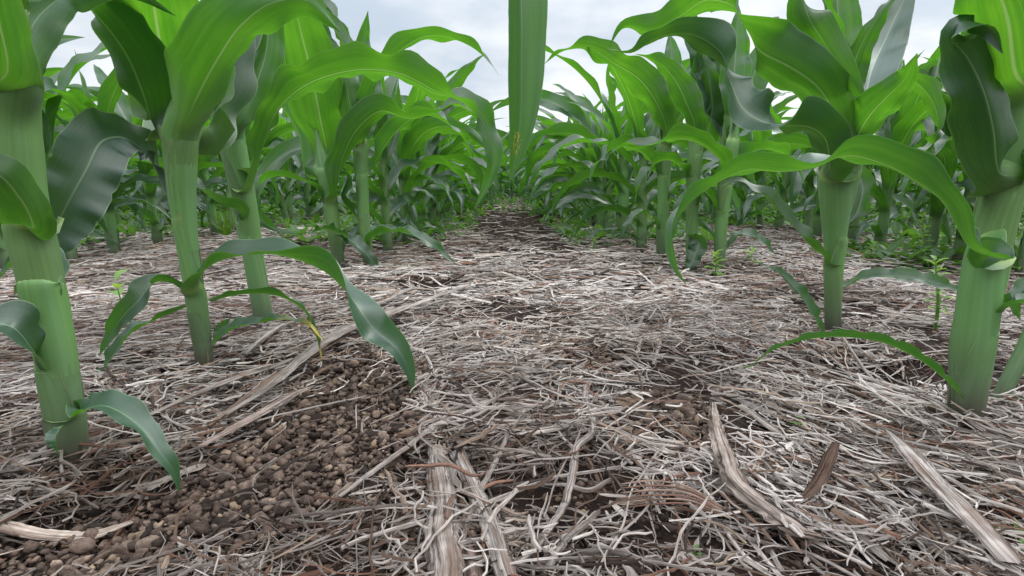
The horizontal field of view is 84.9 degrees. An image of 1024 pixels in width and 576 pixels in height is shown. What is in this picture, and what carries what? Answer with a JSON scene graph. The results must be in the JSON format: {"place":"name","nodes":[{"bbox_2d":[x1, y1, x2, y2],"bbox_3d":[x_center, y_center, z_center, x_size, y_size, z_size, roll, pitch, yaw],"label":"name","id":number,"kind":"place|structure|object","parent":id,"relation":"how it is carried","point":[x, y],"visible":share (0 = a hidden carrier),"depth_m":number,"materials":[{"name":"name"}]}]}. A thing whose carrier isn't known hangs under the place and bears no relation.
{"place":"outdoors","nodes":[
{"label":"outdoors","id":0,"kind":"place"},
{"bbox_2d":[123,164,775,199],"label":"corn field","id":1,"kind":"structure","parent":0,"point":[504,186],"depth_m":6.59,"materials":[{"name":"green plant"}]},
{"bbox_2d":[46,0,956,152],"label":"sky","id":2,"kind":"structure","parent":0,"point":[486,21],"materials":[{"name":"white"}]},
{"bbox_2d":[0,191,1023,575],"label":"ground","id":3,"kind":"structure","parent":0,"point":[524,497],"depth_m":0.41,"materials":[{"name":"beige plant"}]},
{"bbox_2d":[2,446,46,469],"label":"straw stalk","id":4,"kind":"object","parent":3,"relation":"on","point":[14,465],"visible":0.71,"depth_m":0.34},
{"bbox_2d":[0,35,107,273],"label":"corn plant","id":5,"kind":"object","parent":3,"relation":"on","point":[86,101],"visible":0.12,"depth_m":1.22,"materials":[{"name":"green plant"}]},
{"bbox_2d":[0,519,134,541],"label":"thick stick","id":6,"kind":"object","parent":3,"relation":"on","point":[22,530],"visible":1,"depth_m":0.30,"materials":[{"name":"wood"}]},
{"bbox_2d":[43,67,114,142],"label":"corn plant","id":7,"kind":"object","parent":3,"relation":"on","point":[65,113],"visible":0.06,"depth_m":1.76,"materials":[{"name":"green plant"}]},
{"bbox_2d":[50,54,109,131],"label":"corn plant","id":8,"kind":"object","parent":3,"relation":"on","point":[58,128],"visible":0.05,"depth_m":1.94,"materials":[{"name":"green plant"}]},
{"bbox_2d":[0,0,179,490],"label":"corn plant","id":9,"kind":"object","parent":3,"relation":"on","point":[36,319],"visible":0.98,"depth_m":0.33,"materials":[{"name":"green plant"}]},
{"bbox_2d":[42,101,157,219],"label":"corn plant","id":10,"kind":"object","parent":3,"relation":"on","point":[135,207],"visible":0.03,"depth_m":2.32,"materials":[{"name":"green plant"}]},
{"bbox_2d":[42,49,163,258],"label":"corn plant","id":11,"kind":"object","parent":3,"relation":"on","point":[110,91],"visible":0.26,"depth_m":1.31,"materials":[{"name":"green plant"}]},
{"bbox_2d":[42,42,170,264],"bbox_3d":[-0.969,-0.290,1.176,0.256,0.554,0.568,6,12,29],"label":"corn plant","id":12,"kind":"object","parent":3,"relation":"on","point":[76,63],"visible":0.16,"depth_m":1.22,"materials":[{"name":"green plant"}]},
{"bbox_2d":[108,269,150,299],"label":"weed","id":13,"kind":"object","parent":3,"relation":"on","point":[118,292],"visible":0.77,"depth_m":0.79,"materials":[{"name":"green plant"}]},
{"bbox_2d":[121,175,147,215],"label":"corn plant","id":14,"kind":"object","parent":3,"relation":"on","point":[139,191],"visible":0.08,"depth_m":2.50,"materials":[{"name":"green plant"}]},
{"bbox_2d":[93,65,209,246],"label":"corn plant","id":15,"kind":"object","parent":3,"relation":"on","point":[154,194],"visible":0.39,"depth_m":1.48,"materials":[{"name":"green plant"}]},
{"bbox_2d":[148,370,165,417],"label":"straw stalk","id":16,"kind":"object","parent":3,"relation":"on","point":[157,398],"visible":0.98,"depth_m":0.47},
{"bbox_2d":[67,84,260,211],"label":"corn plant","id":17,"kind":"object","parent":3,"relation":"on","point":[93,90],"visible":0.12,"depth_m":1.62,"materials":[{"name":"green plant"}]},
{"bbox_2d":[130,118,279,236],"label":"corn plant","id":18,"kind":"object","parent":3,"relation":"on","point":[204,173],"visible":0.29,"depth_m":1.79,"materials":[{"name":"green plant"}]},
{"bbox_2d":[206,207,235,239],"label":"grass tuft","id":19,"kind":"object","parent":3,"relation":"on","point":[225,228],"visible":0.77,"depth_m":1.78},
{"bbox_2d":[150,358,293,415],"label":"straw stalk","id":20,"kind":"object","parent":3,"relation":"on","point":[219,384],"visible":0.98,"depth_m":0.47,"materials":[{"name":"plant"}]},
{"bbox_2d":[158,119,300,228],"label":"corn plant","id":21,"kind":"object","parent":3,"relation":"on","point":[281,131],"visible":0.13,"depth_m":2.05,"materials":[{"name":"green plant"}]},
{"bbox_2d":[158,120,302,232],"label":"corn plant","id":22,"kind":"object","parent":3,"relation":"on","point":[297,159],"visible":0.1,"depth_m":1.96,"materials":[{"name":"green plant"}]},
{"bbox_2d":[46,0,414,393],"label":"corn plant","id":23,"kind":"object","parent":3,"relation":"on","point":[184,71],"visible":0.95,"depth_m":0.48,"materials":[{"name":"green plant"}]},
{"bbox_2d":[221,109,315,218],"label":"corn plant","id":24,"kind":"object","parent":3,"relation":"on","point":[285,119],"visible":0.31,"depth_m":2.54,"materials":[{"name":"green plant"}]},
{"bbox_2d":[242,321,294,355],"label":"straw stalk","id":25,"kind":"object","parent":3,"relation":"on","point":[268,334],"visible":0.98,"depth_m":0.61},
{"bbox_2d":[250,121,301,221],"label":"corn plant","id":26,"kind":"object","parent":3,"relation":"on","point":[278,185],"visible":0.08,"depth_m":2.11,"materials":[{"name":"green plant"}]},
{"bbox_2d":[207,334,349,425],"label":"straw stalk","id":27,"kind":"object","parent":3,"relation":"on","point":[266,381],"visible":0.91,"depth_m":0.47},
{"bbox_2d":[260,136,317,222],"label":"corn plant","id":28,"kind":"object","parent":3,"relation":"on","point":[283,207],"visible":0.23,"depth_m":2.39,"materials":[{"name":"green plant"}]},
{"bbox_2d":[263,112,355,221],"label":"corn plant","id":29,"kind":"object","parent":3,"relation":"on","point":[309,201],"visible":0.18,"depth_m":2.66,"materials":[{"name":"green plant"}]},
{"bbox_2d":[225,303,411,414],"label":"straw stalk","id":30,"kind":"object","parent":3,"relation":"on","point":[296,362],"visible":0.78,"depth_m":0.53,"materials":[{"name":"plant"}]},
{"bbox_2d":[254,0,470,267],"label":"corn plant","id":31,"kind":"object","parent":3,"relation":"on","point":[330,137],"visible":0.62,"depth_m":1.10,"materials":[{"name":"green plant"}]},
{"bbox_2d":[255,3,476,255],"bbox_3d":[-0.286,-0.330,1.386,0.218,0.568,0.659,16,19,42],"label":"corn plant","id":32,"kind":"object","parent":3,"relation":"on","point":[278,156],"visible":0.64,"depth_m":1.37,"materials":[{"name":"green plant"}]},
{"bbox_2d":[197,0,547,328],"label":"corn plant","id":33,"kind":"object","parent":3,"relation":"on","point":[281,84],"visible":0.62,"depth_m":0.64,"materials":[{"name":"green plant"}]},
{"bbox_2d":[303,115,479,233],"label":"corn plant","id":34,"kind":"object","parent":3,"relation":"on","point":[431,189],"visible":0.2,"depth_m":1.67,"materials":[{"name":"green plant"}]},
{"bbox_2d":[349,287,441,314],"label":"straw stalk","id":35,"kind":"object","parent":3,"relation":"on","point":[393,296],"visible":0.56,"depth_m":0.83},
{"bbox_2d":[308,12,498,271],"bbox_3d":[-0.220,-0.286,1.147,0.388,0.559,0.152,0,11,-1],"label":"corn plant","id":36,"kind":"object","parent":3,"relation":"on","point":[356,89],"visible":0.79,"depth_m":1.14,"materials":[{"name":"green plant"}]},
{"bbox_2d":[339,103,473,228],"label":"corn plant","id":37,"kind":"object","parent":3,"relation":"on","point":[425,150],"visible":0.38,"depth_m":1.98,"materials":[{"name":"green plant"}]},
{"bbox_2d":[340,69,485,228],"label":"corn plant","id":38,"kind":"object","parent":3,"relation":"on","point":[471,163],"visible":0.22,"depth_m":1.83,"materials":[{"name":"green plant"}]},
{"bbox_2d":[337,396,498,497],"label":"straw stalk","id":39,"kind":"object","parent":3,"relation":"on","point":[388,460],"visible":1,"depth_m":0.36,"materials":[{"name":"plant"}]},
{"bbox_2d":[415,371,442,437],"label":"weathered stem","id":40,"kind":"object","parent":3,"relation":"on","point":[426,398],"visible":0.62,"depth_m":0.46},
{"bbox_2d":[387,284,470,316],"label":"straw stalk","id":41,"kind":"object","parent":3,"relation":"on","point":[421,302],"visible":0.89,"depth_m":0.76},
{"bbox_2d":[349,107,509,217],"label":"corn plant","id":42,"kind":"object","parent":3,"relation":"on","point":[458,113],"visible":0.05,"depth_m":2.29,"materials":[{"name":"green plant"}]},
{"bbox_2d":[392,123,479,216],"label":"corn plant","id":43,"kind":"object","parent":3,"relation":"on","point":[464,190],"visible":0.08,"depth_m":2.81,"materials":[{"name":"green plant"}]},
{"bbox_2d":[389,79,483,246],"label":"corn plant","id":44,"kind":"object","parent":3,"relation":"on","point":[415,136],"visible":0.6,"depth_m":1.45,"materials":[{"name":"green plant"}]},
{"bbox_2d":[369,141,506,220],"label":"corn plant","id":45,"kind":"object","parent":3,"relation":"on","point":[480,161],"visible":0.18,"depth_m":2.48,"materials":[{"name":"green plant"}]},
{"bbox_2d":[399,139,480,221],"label":"corn plant","id":46,"kind":"object","parent":3,"relation":"on","point":[476,153],"visible":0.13,"depth_m":2.63,"materials":[{"name":"green plant"}]},
{"bbox_2d":[422,440,463,575],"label":"weathered stem","id":47,"kind":"object","parent":3,"relation":"on","point":[444,556],"visible":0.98,"depth_m":0.28,"materials":[{"name":"plant"}]},
{"bbox_2d":[404,463,483,476],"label":"reddish twig","id":48,"kind":"object","parent":47,"relation":"on","point":[460,469],"visible":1,"depth_m":0.32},
{"bbox_2d":[395,120,496,211],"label":"corn plant","id":49,"kind":"object","parent":3,"relation":"on","point":[447,209],"visible":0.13,"depth_m":2.93,"materials":[{"name":"green plant"}]},
{"bbox_2d":[368,55,529,225],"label":"corn plant","id":50,"kind":"object","parent":3,"relation":"on","point":[459,77],"visible":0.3,"depth_m":2.03,"materials":[{"name":"green plant"}]},
{"bbox_2d":[456,496,483,575],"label":"weathered stem","id":51,"kind":"object","parent":3,"relation":"on","point":[475,571],"visible":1,"depth_m":0.27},
{"bbox_2d":[452,99,503,207],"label":"corn plant","id":52,"kind":"object","parent":3,"relation":"on","point":[493,103],"visible":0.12,"depth_m":3.31,"materials":[{"name":"green plant"}]},
{"bbox_2d":[451,449,516,575],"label":"weathered stem","id":53,"kind":"object","parent":3,"relation":"on","point":[502,566],"visible":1,"depth_m":0.28,"materials":[{"name":"plant"}]},
{"bbox_2d":[459,432,513,551],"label":"forked twig","id":54,"kind":"object","parent":3,"relation":"on","point":[484,484],"visible":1,"depth_m":0.33,"materials":[{"name":"wood"}]},
{"bbox_2d":[455,488,528,516],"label":"forked twig","id":55,"kind":"object","parent":3,"relation":"on","point":[488,502],"visible":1,"depth_m":0.30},
{"bbox_2d":[470,157,525,206],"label":"corn plant","id":56,"kind":"object","parent":3,"relation":"on","point":[502,169],"visible":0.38,"depth_m":4.17,"materials":[{"name":"green plant"}]},
{"bbox_2d":[0,211,1023,575],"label":"soil clods","id":57,"kind":"object","parent":3,"relation":"on","point":[196,519],"visible":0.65,"depth_m":0.36,"materials":[{"name":"soil"}]},
{"bbox_2d":[195,386,313,446],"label":"straw stalk","id":58,"kind":"object","parent":57,"relation":"on","point":[284,399],"visible":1,"depth_m":0.41,"materials":[{"name":"plant"}]},
{"bbox_2d":[78,194,1023,274],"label":"weeds","id":59,"kind":"object","parent":3,"relation":"on","point":[940,250],"visible":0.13,"depth_m":1.93,"materials":[{"name":"plant"}]},
{"bbox_2d":[503,96,608,217],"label":"corn plant","id":60,"kind":"object","parent":3,"relation":"on","point":[507,149],"visible":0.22,"depth_m":2.77,"materials":[{"name":"green plant"}]},
{"bbox_2d":[513,108,619,215],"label":"corn plant","id":61,"kind":"object","parent":3,"relation":"on","point":[550,115],"visible":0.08,"depth_m":2.80,"materials":[{"name":"green plant"}]},
{"bbox_2d":[508,369,628,575],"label":"forked twig","id":62,"kind":"object","parent":3,"relation":"on","point":[568,489],"visible":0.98,"depth_m":0.34,"materials":[{"name":"wood"}]},
{"bbox_2d":[519,93,618,221],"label":"corn plant","id":63,"kind":"object","parent":3,"relation":"on","point":[556,185],"visible":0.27,"depth_m":2.27,"materials":[{"name":"green plant"}]},
{"bbox_2d":[503,101,635,219],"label":"corn plant","id":64,"kind":"object","parent":3,"relation":"on","point":[575,203],"visible":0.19,"depth_m":2.57,"materials":[{"name":"green plant"}]},
{"bbox_2d":[527,124,618,208],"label":"corn plant","id":65,"kind":"object","parent":3,"relation":"on","point":[544,193],"visible":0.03,"depth_m":3.21,"materials":[{"name":"green plant"}]},
{"bbox_2d":[542,478,612,572],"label":"forked twig","id":66,"kind":"object","parent":3,"relation":"on","point":[580,527],"visible":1,"depth_m":0.29,"materials":[{"name":"wood"}]},
{"bbox_2d":[520,92,634,217],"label":"corn plant","id":67,"kind":"object","parent":3,"relation":"on","point":[531,150],"visible":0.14,"depth_m":2.43,"materials":[{"name":"green plant"}]},
{"bbox_2d":[493,83,685,227],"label":"corn plant","id":68,"kind":"object","parent":3,"relation":"on","point":[550,100],"visible":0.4,"depth_m":1.87,"materials":[{"name":"green plant"}]},
{"bbox_2d":[530,109,657,225],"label":"corn plant","id":69,"kind":"object","parent":3,"relation":"on","point":[594,216],"visible":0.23,"depth_m":2.15,"materials":[{"name":"green plant"}]},
{"bbox_2d":[501,92,687,222],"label":"corn plant","id":70,"kind":"object","parent":3,"relation":"on","point":[550,179],"visible":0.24,"depth_m":2.04,"materials":[{"name":"green plant"}]},
{"bbox_2d":[534,101,679,236],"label":"corn plant","id":71,"kind":"object","parent":3,"relation":"on","point":[588,186],"visible":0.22,"depth_m":1.73,"materials":[{"name":"green plant"}]},
{"bbox_2d":[605,307,646,369],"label":"forked twig","id":72,"kind":"object","parent":3,"relation":"on","point":[639,347],"visible":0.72,"depth_m":0.63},
{"bbox_2d":[545,35,708,257],"bbox_3d":[0.275,-0.294,1.237,0.416,0.532,0.069,-3,11,-14],"label":"corn plant","id":73,"kind":"object","parent":3,"relation":"on","point":[643,79],"visible":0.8,"depth_m":1.22,"materials":[{"name":"green plant"}]},
{"bbox_2d":[532,47,755,252],"bbox_3d":[0.318,-0.329,1.420,0.512,0.548,0.430,-2,11,-13],"label":"corn plant","id":74,"kind":"object","parent":3,"relation":"on","point":[634,111],"visible":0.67,"depth_m":1.43,"materials":[{"name":"green plant"}]},
{"bbox_2d":[527,45,774,244],"bbox_3d":[0.363,-0.387,1.566,0.706,0.602,0.281,-1,11,-7],"label":"corn plant","id":75,"kind":"object","parent":3,"relation":"on","point":[623,166],"visible":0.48,"depth_m":1.57,"materials":[{"name":"green plant"}]},
{"bbox_2d":[621,479,723,513],"bbox_3d":[0.087,0.115,0.309,0.054,0.008,0.026,2,11,13],"label":"fibre bundle","id":76,"kind":"object","parent":3,"relation":"on","point":[713,504],"visible":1,"depth_m":0.30,"materials":[{"name":"plant"}]},
{"bbox_2d":[634,52,740,272],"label":"corn plant","id":77,"kind":"object","parent":3,"relation":"on","point":[686,94],"visible":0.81,"depth_m":1.12,"materials":[{"name":"green plant"}]},
{"bbox_2d":[672,148,717,222],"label":"corn plant","id":78,"kind":"object","parent":3,"relation":"on","point":[705,175],"visible":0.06,"depth_m":2.65,"materials":[{"name":"green plant"}]},
{"bbox_2d":[609,8,804,267],"bbox_3d":[0.398,-0.299,1.120,0.448,0.578,0.154,-4,11,-21],"label":"corn plant","id":79,"kind":"object","parent":3,"relation":"on","point":[730,147],"visible":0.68,"depth_m":1.10,"materials":[{"name":"green plant"}]},
{"bbox_2d":[703,249,727,275],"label":"weed","id":80,"kind":"object","parent":3,"relation":"on","point":[716,256],"visible":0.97,"depth_m":1.06,"materials":[{"name":"green plant"}]},
{"bbox_2d":[656,106,798,218],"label":"corn plant","id":81,"kind":"object","parent":3,"relation":"on","point":[777,188],"visible":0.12,"depth_m":2.48,"materials":[{"name":"green plant"}]},
{"bbox_2d":[707,131,781,227],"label":"corn plant","id":82,"kind":"object","parent":3,"relation":"on","point":[742,193],"visible":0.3,"depth_m":2.29,"materials":[{"name":"green plant"}]},
{"bbox_2d":[701,95,803,228],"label":"corn plant","id":83,"kind":"object","parent":3,"relation":"on","point":[759,136],"visible":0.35,"depth_m":2.15,"materials":[{"name":"green plant"}]},
{"bbox_2d":[730,91,790,216],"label":"corn plant","id":84,"kind":"object","parent":3,"relation":"on","point":[739,183],"visible":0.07,"depth_m":2.43,"materials":[{"name":"green plant"}]},
{"bbox_2d":[707,402,825,540],"bbox_3d":[0.136,0.103,0.349,0.041,0.015,0.158,0,11,-1],"label":"fibrous husk","id":85,"kind":"object","parent":3,"relation":"on","point":[726,462],"visible":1,"depth_m":0.31,"materials":[{"name":"plant"}]},
{"bbox_2d":[745,409,793,441],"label":"straw stalk","id":86,"kind":"object","parent":3,"relation":"on","point":[764,422],"visible":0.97,"depth_m":0.41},
{"bbox_2d":[687,524,856,575],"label":"straw stalk","id":87,"kind":"object","parent":3,"relation":"on","point":[836,566],"visible":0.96,"depth_m":0.27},
{"bbox_2d":[739,128,819,227],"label":"corn plant","id":88,"kind":"object","parent":3,"relation":"on","point":[806,190],"visible":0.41,"depth_m":1.82,"materials":[{"name":"green plant"}]},
{"bbox_2d":[609,0,957,338],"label":"corn plant","id":89,"kind":"object","parent":3,"relation":"on","point":[833,66],"visible":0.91,"depth_m":0.58,"materials":[{"name":"green plant"}]},
{"bbox_2d":[703,104,876,232],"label":"corn plant","id":90,"kind":"object","parent":3,"relation":"on","point":[786,179],"visible":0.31,"depth_m":2.00,"materials":[{"name":"green plant"}]},
{"bbox_2d":[774,442,839,505],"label":"curled leaf","id":91,"kind":"object","parent":3,"relation":"on","point":[823,472],"visible":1,"depth_m":0.32,"materials":[{"name":"plant"}]},
{"bbox_2d":[747,52,924,239],"bbox_3d":[1.019,-0.405,1.603,0.583,0.624,0.490,-1,11,-7],"label":"corn plant","id":92,"kind":"object","parent":3,"relation":"on","point":[795,140],"visible":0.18,"depth_m":1.64,"materials":[{"name":"green plant"}]},
{"bbox_2d":[665,0,1023,431],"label":"corn plant","id":93,"kind":"object","parent":3,"relation":"on","point":[981,70],"visible":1,"depth_m":0.36,"materials":[{"name":"green plant"}]},
{"bbox_2d":[784,69,945,237],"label":"corn plant","id":94,"kind":"object","parent":3,"relation":"on","point":[816,226],"visible":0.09,"depth_m":1.76,"materials":[{"name":"green plant"}]},
{"bbox_2d":[813,46,947,245],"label":"corn plant","id":95,"kind":"object","parent":3,"relation":"on","point":[902,123],"visible":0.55,"depth_m":1.42,"materials":[{"name":"green plant"}]},
{"bbox_2d":[872,295,923,330],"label":"straw stalk","id":96,"kind":"object","parent":3,"relation":"on","point":[906,307],"visible":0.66,"depth_m":0.71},
{"bbox_2d":[876,130,923,222],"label":"corn plant","id":97,"kind":"object","parent":3,"relation":"on","point":[915,137],"visible":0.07,"depth_m":2.36,"materials":[{"name":"green plant"}]},
{"bbox_2d":[876,130,929,224],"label":"corn plant","id":98,"kind":"object","parent":3,"relation":"on","point":[915,199],"visible":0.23,"depth_m":2.25,"materials":[{"name":"green plant"}]},
{"bbox_2d":[841,337,985,432],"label":"straw stalk","id":99,"kind":"object","parent":3,"relation":"on","point":[968,421],"visible":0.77,"depth_m":0.48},
{"bbox_2d":[875,91,960,215],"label":"corn plant","id":100,"kind":"object","parent":3,"relation":"on","point":[928,193],"visible":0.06,"depth_m":2.12,"materials":[{"name":"green plant"}]},
{"bbox_2d":[913,212,932,255],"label":"weed","id":101,"kind":"object","parent":3,"relation":"on","point":[923,233],"visible":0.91,"depth_m":1.19,"materials":[{"name":"green plant"}]},
{"bbox_2d":[886,56,975,251],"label":"corn plant","id":102,"kind":"object","parent":3,"relation":"on","point":[937,221],"visible":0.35,"depth_m":1.26,"materials":[{"name":"green plant"}]},
{"bbox_2d":[925,255,954,328],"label":"weed","id":103,"kind":"object","parent":3,"relation":"on","point":[937,300],"visible":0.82,"depth_m":0.69,"materials":[{"name":"green plant"}]},
{"bbox_2d":[884,428,1020,564],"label":"flat stalk","id":104,"kind":"object","parent":3,"relation":"on","point":[990,538],"visible":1,"depth_m":0.28,"materials":[{"name":"plant"}]},
{"bbox_2d":[900,33,1018,270],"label":"corn plant","id":105,"kind":"object","parent":3,"relation":"on","point":[939,144],"visible":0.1,"depth_m":1.12,"materials":[{"name":"green plant"}]},
{"bbox_2d":[904,166,1023,221],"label":"corn plant","id":106,"kind":"object","parent":3,"relation":"on","point":[927,211],"visible":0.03,"depth_m":2.01,"materials":[{"name":"green plant"}]},
{"bbox_2d":[929,66,1023,278],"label":"corn plant","id":107,"kind":"object","parent":3,"relation":"on","point":[1020,255],"visible":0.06,"depth_m":1.09,"materials":[{"name":"green plant"}]},
{"bbox_2d":[961,486,1023,497],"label":"straw stalk","id":108,"kind":"object","parent":3,"relation":"on","point":[988,490],"visible":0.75,"depth_m":0.32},
{"bbox_2d":[990,277,1023,408],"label":"corn plant","id":109,"kind":"object","parent":3,"relation":"on","point":[1011,375],"visible":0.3,"depth_m":0.47,"materials":[{"name":"green plant"}]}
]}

